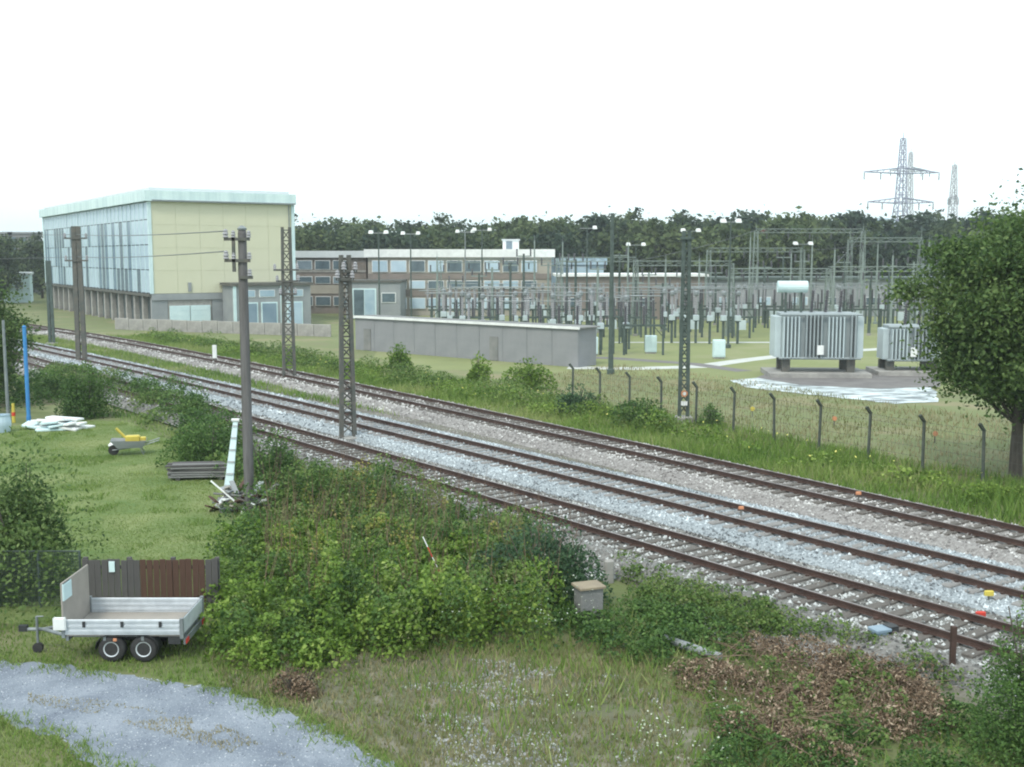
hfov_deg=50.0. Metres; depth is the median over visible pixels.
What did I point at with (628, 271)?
lightning mast
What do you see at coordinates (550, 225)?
tree
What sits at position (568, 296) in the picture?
circuit breaker
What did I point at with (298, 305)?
door
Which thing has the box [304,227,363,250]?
tree
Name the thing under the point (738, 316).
instrument transformer
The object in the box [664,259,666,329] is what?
lightning mast
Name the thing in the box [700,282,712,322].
circuit breaker
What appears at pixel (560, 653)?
dry verge grass
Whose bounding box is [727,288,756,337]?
circuit breaker
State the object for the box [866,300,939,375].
power transformer
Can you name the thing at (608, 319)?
circuit breaker
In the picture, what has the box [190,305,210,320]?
garage door
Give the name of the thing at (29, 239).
tree
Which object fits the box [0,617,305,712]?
verge grass
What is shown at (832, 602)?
railway track
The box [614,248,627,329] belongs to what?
line post
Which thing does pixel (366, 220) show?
tree
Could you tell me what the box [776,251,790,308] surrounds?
line post
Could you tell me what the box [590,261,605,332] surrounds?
line post
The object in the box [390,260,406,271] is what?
window
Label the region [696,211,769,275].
tree
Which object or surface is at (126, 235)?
overhead wire
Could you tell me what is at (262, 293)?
window
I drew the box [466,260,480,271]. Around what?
window
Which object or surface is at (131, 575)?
plank fence
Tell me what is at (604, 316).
disconnector
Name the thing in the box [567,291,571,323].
instrument transformer
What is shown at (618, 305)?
disconnector
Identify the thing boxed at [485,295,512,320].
busbar support
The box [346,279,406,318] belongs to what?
entrance wing
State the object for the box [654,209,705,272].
tree
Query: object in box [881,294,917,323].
disconnector
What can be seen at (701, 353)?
substation lawn
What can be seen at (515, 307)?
instrument transformer
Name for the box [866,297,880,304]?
window
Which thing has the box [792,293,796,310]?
busbar support
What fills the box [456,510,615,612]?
shrub
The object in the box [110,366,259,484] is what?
lawn edge shrubs
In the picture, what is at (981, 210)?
tree
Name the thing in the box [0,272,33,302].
white building
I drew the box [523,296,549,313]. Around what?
disconnector
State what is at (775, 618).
shoulder weeds
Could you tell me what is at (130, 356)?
midtrack grass
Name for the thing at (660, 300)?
busbar support
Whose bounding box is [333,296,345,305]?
window
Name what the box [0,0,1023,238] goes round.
sky
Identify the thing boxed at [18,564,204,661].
trailer
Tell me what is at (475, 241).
tree
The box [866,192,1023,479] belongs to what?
broadleaf tree
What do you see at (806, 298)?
window
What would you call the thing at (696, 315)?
instrument transformer
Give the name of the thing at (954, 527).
railway track
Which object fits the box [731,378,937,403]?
concrete slab
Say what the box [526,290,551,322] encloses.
busbar support
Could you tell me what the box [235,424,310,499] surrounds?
shrub
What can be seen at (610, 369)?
lamp mast
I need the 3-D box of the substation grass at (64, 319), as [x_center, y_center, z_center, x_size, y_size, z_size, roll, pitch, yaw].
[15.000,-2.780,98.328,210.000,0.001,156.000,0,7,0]
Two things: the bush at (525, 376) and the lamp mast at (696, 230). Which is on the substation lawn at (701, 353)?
the lamp mast at (696, 230)
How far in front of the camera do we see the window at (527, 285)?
159.14 m
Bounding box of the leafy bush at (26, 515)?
[0,426,108,628]
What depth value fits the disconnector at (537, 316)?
107.85 m
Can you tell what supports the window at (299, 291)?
in the annex building at (264, 300)
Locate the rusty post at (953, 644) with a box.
[949,625,956,664]
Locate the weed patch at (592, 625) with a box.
[544,586,748,667]
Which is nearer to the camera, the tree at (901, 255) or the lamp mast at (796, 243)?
the lamp mast at (796, 243)
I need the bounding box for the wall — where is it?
[115,318,330,336]
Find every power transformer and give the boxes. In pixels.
[760,281,871,377]
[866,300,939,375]
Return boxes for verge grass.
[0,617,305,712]
[106,330,1023,525]
[205,631,766,766]
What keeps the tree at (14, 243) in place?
on the ground at (618, 587)
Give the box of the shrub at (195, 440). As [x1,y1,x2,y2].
[155,413,242,466]
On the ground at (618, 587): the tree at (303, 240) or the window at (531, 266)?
the tree at (303, 240)
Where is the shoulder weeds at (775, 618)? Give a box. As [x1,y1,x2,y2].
[612,549,985,701]
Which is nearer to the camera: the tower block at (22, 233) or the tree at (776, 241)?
the tree at (776, 241)
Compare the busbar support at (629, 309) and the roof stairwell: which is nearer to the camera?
the busbar support at (629, 309)
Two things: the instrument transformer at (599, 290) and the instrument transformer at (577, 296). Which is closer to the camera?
the instrument transformer at (577, 296)
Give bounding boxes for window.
[15,282,23,288]
[248,290,254,297]
[259,290,274,296]
[288,289,302,296]
[297,260,311,269]
[299,276,312,281]
[315,260,329,269]
[315,276,330,283]
[315,296,330,305]
[333,260,346,269]
[333,276,346,283]
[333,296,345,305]
[372,260,387,271]
[381,293,395,302]
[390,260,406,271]
[409,260,424,271]
[409,281,424,288]
[412,298,425,308]
[428,260,443,271]
[428,281,443,288]
[428,298,441,308]
[446,260,461,271]
[447,281,461,288]
[447,298,459,308]
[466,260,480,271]
[466,281,480,288]
[484,260,499,271]
[484,281,499,288]
[484,298,499,307]
[503,260,517,271]
[503,281,517,288]
[504,298,517,307]
[521,260,536,271]
[521,281,536,288]
[555,267,569,272]
[572,267,585,272]
[757,297,770,304]
[792,297,807,304]
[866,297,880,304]
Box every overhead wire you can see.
[4,231,222,235]
[8,251,223,258]
[568,231,891,270]
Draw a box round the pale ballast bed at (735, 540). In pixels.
[27,346,1023,621]
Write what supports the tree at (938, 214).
on the ground at (618, 587)
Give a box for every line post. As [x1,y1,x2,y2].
[430,265,444,317]
[448,276,463,313]
[471,269,486,319]
[484,262,499,320]
[502,257,518,320]
[516,249,531,321]
[541,258,555,322]
[559,253,574,323]
[568,254,583,323]
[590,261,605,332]
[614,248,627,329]
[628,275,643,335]
[641,268,656,327]
[655,278,670,330]
[700,266,712,320]
[709,266,722,324]
[725,270,742,324]
[750,261,763,324]
[757,261,771,324]
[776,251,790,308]
[794,254,809,310]
[838,255,850,299]
[855,267,867,308]
[862,272,879,335]
[882,259,896,323]
[907,257,920,323]
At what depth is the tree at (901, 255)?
195.36 m
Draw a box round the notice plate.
[109,561,114,571]
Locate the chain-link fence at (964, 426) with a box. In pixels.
[467,363,1023,495]
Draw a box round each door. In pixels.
[169,305,189,320]
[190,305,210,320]
[249,302,258,322]
[261,302,277,322]
[287,301,302,323]
[352,288,376,315]
[364,329,370,349]
[489,336,497,360]
[506,241,511,248]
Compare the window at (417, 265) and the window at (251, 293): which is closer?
the window at (251, 293)
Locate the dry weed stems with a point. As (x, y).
(346, 525)
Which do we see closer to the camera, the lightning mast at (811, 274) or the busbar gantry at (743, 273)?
the busbar gantry at (743, 273)
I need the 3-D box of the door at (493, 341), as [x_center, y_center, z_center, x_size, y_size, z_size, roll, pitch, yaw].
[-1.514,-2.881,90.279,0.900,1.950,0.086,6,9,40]
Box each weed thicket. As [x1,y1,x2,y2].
[227,450,548,560]
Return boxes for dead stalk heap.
[664,630,960,766]
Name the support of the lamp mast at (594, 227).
on the substation lawn at (701, 353)
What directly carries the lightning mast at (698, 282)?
on the substation lawn at (701, 353)
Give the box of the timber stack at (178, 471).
[165,461,226,480]
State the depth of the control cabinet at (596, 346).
94.92 m
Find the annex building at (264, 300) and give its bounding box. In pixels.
[220,282,313,323]
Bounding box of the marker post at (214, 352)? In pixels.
[212,345,216,361]
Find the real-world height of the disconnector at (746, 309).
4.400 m
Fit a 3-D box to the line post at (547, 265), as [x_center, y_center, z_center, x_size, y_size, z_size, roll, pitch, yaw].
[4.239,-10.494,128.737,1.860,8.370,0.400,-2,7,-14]
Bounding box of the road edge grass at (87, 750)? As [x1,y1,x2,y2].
[0,651,431,766]
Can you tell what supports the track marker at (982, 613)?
on the dark ballast bed at (892, 644)
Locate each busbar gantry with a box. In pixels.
[435,258,560,317]
[555,257,637,328]
[630,261,733,334]
[704,248,804,320]
[724,268,831,336]
[750,223,865,319]
[823,266,945,334]
[845,228,923,323]
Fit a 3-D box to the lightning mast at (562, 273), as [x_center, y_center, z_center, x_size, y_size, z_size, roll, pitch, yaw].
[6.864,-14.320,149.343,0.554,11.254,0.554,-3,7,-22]
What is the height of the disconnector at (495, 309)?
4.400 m
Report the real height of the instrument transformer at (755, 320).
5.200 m
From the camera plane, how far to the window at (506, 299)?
159.49 m
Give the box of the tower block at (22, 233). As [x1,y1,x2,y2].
[7,232,43,292]
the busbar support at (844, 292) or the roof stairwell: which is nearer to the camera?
the busbar support at (844, 292)
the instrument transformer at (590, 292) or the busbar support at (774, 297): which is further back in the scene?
the busbar support at (774, 297)
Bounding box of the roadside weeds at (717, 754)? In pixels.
[690,692,1013,766]
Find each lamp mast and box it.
[368,230,388,314]
[400,231,419,315]
[455,230,474,315]
[472,228,491,314]
[580,226,596,324]
[601,209,623,373]
[626,243,645,323]
[680,228,700,331]
[720,219,741,347]
[793,242,813,280]
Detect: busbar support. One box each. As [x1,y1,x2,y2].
[419,290,440,317]
[425,293,453,317]
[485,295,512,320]
[493,286,514,320]
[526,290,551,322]
[556,295,574,323]
[604,297,629,353]
[614,295,631,348]
[628,290,654,336]
[631,295,660,349]
[649,290,661,334]
[650,286,669,327]
[657,288,678,331]
[674,290,698,337]
[691,286,703,319]
[691,288,701,332]
[698,288,722,304]
[701,286,713,315]
[758,286,774,327]
[762,288,776,314]
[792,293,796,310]
[840,288,864,311]
[843,286,852,308]
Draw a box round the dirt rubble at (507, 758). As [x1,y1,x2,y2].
[401,659,669,766]
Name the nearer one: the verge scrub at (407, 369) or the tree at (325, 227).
the verge scrub at (407, 369)
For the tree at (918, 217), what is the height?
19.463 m
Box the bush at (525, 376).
[498,356,557,390]
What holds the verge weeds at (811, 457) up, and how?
on the substation grass at (64, 319)
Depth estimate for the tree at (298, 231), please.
255.87 m
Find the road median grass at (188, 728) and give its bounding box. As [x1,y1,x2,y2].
[28,692,294,762]
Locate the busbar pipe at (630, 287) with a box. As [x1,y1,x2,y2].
[439,283,925,301]
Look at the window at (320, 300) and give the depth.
165.44 m
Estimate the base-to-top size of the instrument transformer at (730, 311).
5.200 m
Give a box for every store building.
[552,273,708,319]
[704,276,962,315]
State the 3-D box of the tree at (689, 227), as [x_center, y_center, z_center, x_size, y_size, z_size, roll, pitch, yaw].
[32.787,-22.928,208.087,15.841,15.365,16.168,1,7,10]
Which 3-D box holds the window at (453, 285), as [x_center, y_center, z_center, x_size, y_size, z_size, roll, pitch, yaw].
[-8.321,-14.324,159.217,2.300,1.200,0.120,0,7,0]
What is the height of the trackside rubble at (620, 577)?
0.110 m
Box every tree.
[0,233,29,271]
[0,237,29,303]
[0,269,55,402]
[13,231,45,297]
[20,238,45,292]
[30,242,45,288]
[294,213,309,236]
[295,221,331,250]
[302,213,358,237]
[304,216,336,240]
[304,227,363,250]
[334,216,391,246]
[346,219,397,234]
[351,226,440,250]
[379,215,426,246]
[394,225,459,248]
[415,212,463,244]
[435,219,480,233]
[439,219,501,248]
[444,225,520,248]
[482,225,541,248]
[483,211,546,239]
[494,217,536,230]
[522,216,589,256]
[524,226,598,257]
[549,214,591,249]
[573,206,626,256]
[584,221,647,272]
[605,213,687,272]
[608,213,648,231]
[614,207,660,268]
[646,222,719,272]
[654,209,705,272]
[663,209,704,224]
[676,218,774,275]
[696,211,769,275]
[721,209,775,220]
[733,211,770,275]
[740,211,839,275]
[763,206,840,275]
[807,218,861,275]
[811,215,839,229]
[820,203,875,275]
[822,210,916,265]
[846,220,899,275]
[851,230,941,275]
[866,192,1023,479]
[886,205,942,268]
[904,210,1002,259]
[911,217,984,275]
[926,209,959,226]
[957,206,1000,231]
[973,168,1023,218]
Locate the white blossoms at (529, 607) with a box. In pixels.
[440,574,597,623]
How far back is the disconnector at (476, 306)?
124.54 m
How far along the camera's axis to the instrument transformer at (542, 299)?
131.94 m
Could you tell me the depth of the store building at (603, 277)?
149.44 m
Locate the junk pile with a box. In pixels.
[205,480,279,513]
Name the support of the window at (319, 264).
in the office building at (318, 268)
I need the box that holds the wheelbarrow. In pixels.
[108,437,159,454]
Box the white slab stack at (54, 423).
[21,416,94,431]
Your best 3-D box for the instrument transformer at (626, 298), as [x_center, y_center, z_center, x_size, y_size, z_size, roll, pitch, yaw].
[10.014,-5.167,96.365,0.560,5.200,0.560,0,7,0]
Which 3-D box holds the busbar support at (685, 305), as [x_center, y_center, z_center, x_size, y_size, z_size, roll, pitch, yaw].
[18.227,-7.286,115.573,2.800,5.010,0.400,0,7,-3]
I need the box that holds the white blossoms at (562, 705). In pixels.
[498,688,621,740]
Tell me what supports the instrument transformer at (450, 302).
on the substation lawn at (701, 353)
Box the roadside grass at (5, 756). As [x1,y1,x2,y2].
[0,715,99,766]
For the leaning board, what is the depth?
38.36 m
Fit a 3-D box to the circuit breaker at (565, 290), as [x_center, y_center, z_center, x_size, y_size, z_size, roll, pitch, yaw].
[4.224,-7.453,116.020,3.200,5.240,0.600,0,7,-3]
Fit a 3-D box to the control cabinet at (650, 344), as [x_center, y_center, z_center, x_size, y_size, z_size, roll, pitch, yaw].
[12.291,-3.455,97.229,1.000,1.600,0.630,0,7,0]
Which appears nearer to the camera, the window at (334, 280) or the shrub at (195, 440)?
the shrub at (195, 440)
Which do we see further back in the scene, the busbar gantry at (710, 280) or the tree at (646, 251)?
the tree at (646, 251)
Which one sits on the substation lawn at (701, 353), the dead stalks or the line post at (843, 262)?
the line post at (843, 262)
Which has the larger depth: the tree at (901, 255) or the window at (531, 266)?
the tree at (901, 255)
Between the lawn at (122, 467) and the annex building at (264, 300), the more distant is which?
the annex building at (264, 300)
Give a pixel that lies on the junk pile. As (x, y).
(228, 494)
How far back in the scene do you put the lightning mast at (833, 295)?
125.45 m
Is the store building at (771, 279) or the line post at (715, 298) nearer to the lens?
the line post at (715, 298)
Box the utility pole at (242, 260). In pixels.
[223,226,253,512]
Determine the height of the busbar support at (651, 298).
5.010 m
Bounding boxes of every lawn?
[0,421,238,624]
[374,316,966,389]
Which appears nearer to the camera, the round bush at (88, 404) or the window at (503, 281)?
the round bush at (88, 404)
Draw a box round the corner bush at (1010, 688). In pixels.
[958,587,1023,766]
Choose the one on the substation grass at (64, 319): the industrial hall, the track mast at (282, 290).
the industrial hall
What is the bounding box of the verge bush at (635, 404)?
[607,397,668,428]
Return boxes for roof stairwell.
[502,239,519,248]
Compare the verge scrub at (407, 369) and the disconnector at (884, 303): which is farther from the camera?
the disconnector at (884, 303)
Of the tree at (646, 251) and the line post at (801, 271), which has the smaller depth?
the line post at (801, 271)
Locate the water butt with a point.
(5, 421)
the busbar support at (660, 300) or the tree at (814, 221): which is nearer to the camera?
the busbar support at (660, 300)
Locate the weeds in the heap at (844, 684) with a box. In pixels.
[673,632,939,765]
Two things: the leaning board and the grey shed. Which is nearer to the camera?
the leaning board
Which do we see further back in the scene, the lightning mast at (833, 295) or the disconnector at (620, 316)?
the lightning mast at (833, 295)
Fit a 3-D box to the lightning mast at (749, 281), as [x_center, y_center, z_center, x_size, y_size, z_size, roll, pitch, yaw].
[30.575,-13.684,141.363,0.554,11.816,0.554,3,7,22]
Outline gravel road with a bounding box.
[0,659,394,766]
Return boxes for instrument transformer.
[441,289,446,317]
[447,291,452,317]
[459,291,465,318]
[466,293,470,318]
[480,293,484,319]
[499,291,504,320]
[512,291,517,321]
[523,291,527,321]
[530,285,534,321]
[541,285,544,315]
[550,293,555,323]
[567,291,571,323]
[575,293,580,323]
[578,291,583,323]
[587,288,592,324]
[589,291,594,324]
[593,284,596,321]
[597,288,602,322]
[597,295,603,354]
[623,295,629,353]
[662,289,666,337]
[669,290,674,342]
[673,288,677,337]
[678,286,680,331]
[693,291,698,342]
[707,291,712,343]
[715,286,720,331]
[720,291,726,338]
[726,288,731,337]
[730,286,732,331]
[735,291,740,343]
[742,285,746,319]
[754,285,758,327]
[834,285,838,309]
[836,286,841,310]
[879,285,883,326]
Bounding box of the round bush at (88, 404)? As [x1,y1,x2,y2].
[53,360,123,420]
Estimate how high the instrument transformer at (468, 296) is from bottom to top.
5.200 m
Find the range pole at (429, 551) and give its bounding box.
[423,537,439,571]
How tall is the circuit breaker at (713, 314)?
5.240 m
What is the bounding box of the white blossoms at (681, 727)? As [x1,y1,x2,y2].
[632,685,745,759]
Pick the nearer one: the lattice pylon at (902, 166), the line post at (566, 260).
the line post at (566, 260)
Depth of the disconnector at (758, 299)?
141.21 m
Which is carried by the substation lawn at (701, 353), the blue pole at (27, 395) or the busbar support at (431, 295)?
the busbar support at (431, 295)
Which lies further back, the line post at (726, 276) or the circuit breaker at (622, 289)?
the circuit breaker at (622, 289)
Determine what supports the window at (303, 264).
in the office building at (318, 268)
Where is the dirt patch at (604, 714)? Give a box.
[223,652,730,766]
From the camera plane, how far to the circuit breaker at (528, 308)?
101.67 m
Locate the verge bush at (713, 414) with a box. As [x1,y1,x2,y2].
[695,403,725,427]
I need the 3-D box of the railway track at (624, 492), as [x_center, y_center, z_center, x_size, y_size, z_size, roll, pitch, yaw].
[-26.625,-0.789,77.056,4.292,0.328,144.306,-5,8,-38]
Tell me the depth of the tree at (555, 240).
200.55 m
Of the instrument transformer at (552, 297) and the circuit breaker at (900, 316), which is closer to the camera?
the instrument transformer at (552, 297)
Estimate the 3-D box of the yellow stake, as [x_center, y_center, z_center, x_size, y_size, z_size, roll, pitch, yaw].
[-25.717,1.522,56.664,0.176,1.000,0.176,-3,7,-22]
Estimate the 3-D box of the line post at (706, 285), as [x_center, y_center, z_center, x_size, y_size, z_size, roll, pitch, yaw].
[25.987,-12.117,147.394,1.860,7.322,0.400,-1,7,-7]
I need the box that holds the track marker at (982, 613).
[975,611,985,616]
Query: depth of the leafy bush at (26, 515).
27.40 m
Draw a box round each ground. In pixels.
[0,287,1023,766]
[17,332,1023,725]
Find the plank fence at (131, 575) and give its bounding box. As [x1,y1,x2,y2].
[82,557,220,611]
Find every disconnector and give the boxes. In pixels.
[428,294,463,316]
[452,289,480,315]
[452,299,492,319]
[458,293,492,315]
[493,293,520,315]
[494,289,521,307]
[518,299,557,323]
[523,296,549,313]
[539,304,581,324]
[548,298,583,318]
[585,298,623,342]
[587,294,619,328]
[616,299,656,343]
[621,304,666,354]
[622,294,656,315]
[712,289,737,314]
[721,293,756,331]
[740,289,761,322]
[787,293,820,310]
[819,289,847,310]
[846,293,881,330]
[871,289,898,323]
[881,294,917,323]
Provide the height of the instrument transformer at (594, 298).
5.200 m
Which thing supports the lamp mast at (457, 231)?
on the substation lawn at (701, 353)
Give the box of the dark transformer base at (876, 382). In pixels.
[756,369,939,388]
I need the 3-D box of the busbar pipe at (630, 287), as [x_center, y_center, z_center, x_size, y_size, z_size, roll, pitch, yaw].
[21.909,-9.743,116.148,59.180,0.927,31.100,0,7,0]
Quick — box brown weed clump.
[268,667,325,703]
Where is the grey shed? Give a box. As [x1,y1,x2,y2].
[353,315,599,366]
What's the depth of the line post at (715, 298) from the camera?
137.10 m
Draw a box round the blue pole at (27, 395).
[22,325,30,420]
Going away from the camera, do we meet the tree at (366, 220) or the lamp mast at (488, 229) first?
the lamp mast at (488, 229)
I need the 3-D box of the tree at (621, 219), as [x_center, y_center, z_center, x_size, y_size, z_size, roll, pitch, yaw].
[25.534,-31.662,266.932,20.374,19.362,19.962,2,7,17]
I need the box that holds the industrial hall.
[39,187,295,320]
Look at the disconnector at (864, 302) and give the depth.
124.26 m
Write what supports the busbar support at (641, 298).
on the substation lawn at (701, 353)
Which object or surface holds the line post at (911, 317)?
on the substation lawn at (701, 353)
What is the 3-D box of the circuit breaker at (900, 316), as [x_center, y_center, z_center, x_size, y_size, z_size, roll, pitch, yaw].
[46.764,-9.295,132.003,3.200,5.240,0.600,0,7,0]
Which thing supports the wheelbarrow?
on the lawn at (122, 467)
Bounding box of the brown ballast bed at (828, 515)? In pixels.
[20,329,1023,567]
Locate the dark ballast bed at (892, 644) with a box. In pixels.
[12,356,1023,703]
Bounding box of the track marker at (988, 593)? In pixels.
[984,590,993,599]
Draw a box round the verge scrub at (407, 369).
[146,327,696,436]
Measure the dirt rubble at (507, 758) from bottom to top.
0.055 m
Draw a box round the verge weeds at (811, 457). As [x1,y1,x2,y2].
[130,331,1023,507]
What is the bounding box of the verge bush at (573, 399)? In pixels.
[552,383,605,416]
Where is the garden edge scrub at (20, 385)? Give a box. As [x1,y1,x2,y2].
[0,366,66,412]
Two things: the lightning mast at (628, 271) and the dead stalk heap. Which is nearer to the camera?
the dead stalk heap
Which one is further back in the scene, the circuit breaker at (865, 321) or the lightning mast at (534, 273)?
the lightning mast at (534, 273)
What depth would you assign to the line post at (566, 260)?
120.89 m
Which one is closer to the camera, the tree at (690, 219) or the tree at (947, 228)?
the tree at (947, 228)
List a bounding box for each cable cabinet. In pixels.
[571,580,605,623]
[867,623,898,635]
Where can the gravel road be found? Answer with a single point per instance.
(115, 716)
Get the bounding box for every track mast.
[45,261,57,344]
[63,226,88,359]
[273,227,299,375]
[335,255,357,440]
[674,231,693,423]
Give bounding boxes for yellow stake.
[12,403,15,422]
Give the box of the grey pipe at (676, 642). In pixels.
[656,634,722,658]
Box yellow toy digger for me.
[115,428,145,440]
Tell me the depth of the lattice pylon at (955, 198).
394.35 m
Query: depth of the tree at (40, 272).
198.35 m
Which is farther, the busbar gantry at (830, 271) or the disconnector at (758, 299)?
the disconnector at (758, 299)
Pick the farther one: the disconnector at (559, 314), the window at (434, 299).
the window at (434, 299)
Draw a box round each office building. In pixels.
[295,251,367,313]
[364,249,554,315]
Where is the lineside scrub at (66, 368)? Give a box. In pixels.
[34,361,258,478]
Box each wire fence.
[0,550,80,607]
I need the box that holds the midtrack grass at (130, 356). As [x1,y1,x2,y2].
[13,334,398,416]
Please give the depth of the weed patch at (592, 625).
24.46 m
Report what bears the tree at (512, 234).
on the ground at (618, 587)
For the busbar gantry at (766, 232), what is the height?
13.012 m
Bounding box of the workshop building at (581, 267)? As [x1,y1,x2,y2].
[551,258,606,290]
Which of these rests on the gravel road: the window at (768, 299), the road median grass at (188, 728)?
the road median grass at (188, 728)
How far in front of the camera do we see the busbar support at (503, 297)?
130.85 m
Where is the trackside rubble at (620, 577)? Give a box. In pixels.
[348,488,847,666]
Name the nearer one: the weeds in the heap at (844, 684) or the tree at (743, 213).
the weeds in the heap at (844, 684)
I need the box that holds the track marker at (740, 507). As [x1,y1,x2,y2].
[738,506,743,515]
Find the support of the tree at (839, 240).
on the ground at (618, 587)
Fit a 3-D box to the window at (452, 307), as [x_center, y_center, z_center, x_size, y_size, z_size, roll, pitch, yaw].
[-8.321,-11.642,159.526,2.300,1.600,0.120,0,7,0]
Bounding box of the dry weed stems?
[248,442,583,606]
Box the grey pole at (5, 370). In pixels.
[2,320,10,417]
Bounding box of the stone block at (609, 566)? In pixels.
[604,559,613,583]
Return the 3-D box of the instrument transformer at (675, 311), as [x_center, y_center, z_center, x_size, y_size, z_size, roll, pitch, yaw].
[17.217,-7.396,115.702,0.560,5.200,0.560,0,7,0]
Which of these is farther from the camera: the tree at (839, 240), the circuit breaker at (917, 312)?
the tree at (839, 240)
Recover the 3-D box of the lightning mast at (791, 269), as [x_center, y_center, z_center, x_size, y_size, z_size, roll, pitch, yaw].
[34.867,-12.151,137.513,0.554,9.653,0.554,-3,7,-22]
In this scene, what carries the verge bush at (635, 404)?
on the substation grass at (64, 319)
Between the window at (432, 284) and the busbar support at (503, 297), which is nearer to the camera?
the busbar support at (503, 297)
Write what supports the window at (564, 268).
in the workshop building at (581, 267)
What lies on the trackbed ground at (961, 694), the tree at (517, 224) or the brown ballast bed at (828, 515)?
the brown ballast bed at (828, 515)
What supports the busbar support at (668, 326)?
on the substation lawn at (701, 353)
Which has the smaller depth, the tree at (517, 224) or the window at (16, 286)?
the window at (16, 286)
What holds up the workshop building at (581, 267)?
on the ground at (618, 587)
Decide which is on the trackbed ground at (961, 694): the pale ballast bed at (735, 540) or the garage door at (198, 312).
the pale ballast bed at (735, 540)
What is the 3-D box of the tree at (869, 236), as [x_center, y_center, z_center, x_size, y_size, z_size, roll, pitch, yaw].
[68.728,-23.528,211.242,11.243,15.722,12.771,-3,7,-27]
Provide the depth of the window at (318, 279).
165.08 m
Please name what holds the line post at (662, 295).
on the substation lawn at (701, 353)
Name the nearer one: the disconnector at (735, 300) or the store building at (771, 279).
the disconnector at (735, 300)
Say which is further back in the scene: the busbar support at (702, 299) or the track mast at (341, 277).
the busbar support at (702, 299)
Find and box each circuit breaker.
[426,283,449,316]
[438,284,462,315]
[441,288,470,317]
[473,288,501,320]
[497,292,529,321]
[531,282,554,322]
[537,288,566,322]
[551,284,573,323]
[557,284,581,323]
[575,293,608,347]
[577,284,600,324]
[591,284,615,315]
[598,288,626,336]
[615,284,634,320]
[666,284,679,316]
[679,288,708,336]
[697,284,723,327]
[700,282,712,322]
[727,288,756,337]
[760,284,784,323]
[762,284,788,327]
[790,284,816,310]
[841,284,866,312]
[847,284,871,323]
[889,285,908,323]
[903,298,924,323]
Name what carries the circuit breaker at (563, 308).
on the substation lawn at (701, 353)
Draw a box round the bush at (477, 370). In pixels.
[465,351,493,383]
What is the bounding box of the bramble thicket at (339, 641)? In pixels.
[193,512,570,679]
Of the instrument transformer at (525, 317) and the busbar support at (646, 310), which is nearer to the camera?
the busbar support at (646, 310)
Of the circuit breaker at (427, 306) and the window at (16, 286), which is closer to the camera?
the circuit breaker at (427, 306)
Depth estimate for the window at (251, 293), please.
133.52 m
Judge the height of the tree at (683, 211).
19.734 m
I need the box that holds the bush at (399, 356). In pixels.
[383,342,414,373]
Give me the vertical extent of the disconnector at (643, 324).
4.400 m
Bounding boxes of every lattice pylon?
[863,132,939,221]
[890,152,929,218]
[947,162,958,220]
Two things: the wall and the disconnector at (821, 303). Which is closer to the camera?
the wall
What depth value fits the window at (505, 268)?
158.87 m
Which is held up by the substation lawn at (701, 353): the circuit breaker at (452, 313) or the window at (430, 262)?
the circuit breaker at (452, 313)
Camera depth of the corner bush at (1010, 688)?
18.60 m
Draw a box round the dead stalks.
[665,624,976,761]
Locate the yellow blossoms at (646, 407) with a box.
[138,330,981,475]
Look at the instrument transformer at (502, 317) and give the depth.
108.25 m
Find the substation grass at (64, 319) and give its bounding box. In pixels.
[0,310,1023,477]
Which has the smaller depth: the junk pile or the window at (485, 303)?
the junk pile
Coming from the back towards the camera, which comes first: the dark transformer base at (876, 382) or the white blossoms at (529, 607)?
the dark transformer base at (876, 382)
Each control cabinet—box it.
[596,337,597,355]
[645,335,656,353]
[712,339,725,358]
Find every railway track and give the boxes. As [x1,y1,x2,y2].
[8,340,1023,606]
[8,350,1023,672]
[26,323,1023,553]
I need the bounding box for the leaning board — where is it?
[224,418,238,492]
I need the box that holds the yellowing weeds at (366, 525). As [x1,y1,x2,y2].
[272,453,543,635]
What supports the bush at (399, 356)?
on the substation grass at (64, 319)
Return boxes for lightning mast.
[533,235,535,319]
[562,241,563,305]
[627,238,628,320]
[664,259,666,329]
[697,253,699,314]
[746,234,750,322]
[790,249,791,310]
[809,236,812,310]
[832,250,835,310]
[859,252,863,313]
[873,244,878,323]
[889,255,893,323]
[925,235,929,316]
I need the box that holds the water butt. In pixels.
[0,413,11,432]
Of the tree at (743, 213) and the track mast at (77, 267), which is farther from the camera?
the tree at (743, 213)
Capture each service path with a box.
[567,348,876,369]
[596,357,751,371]
[615,342,769,342]

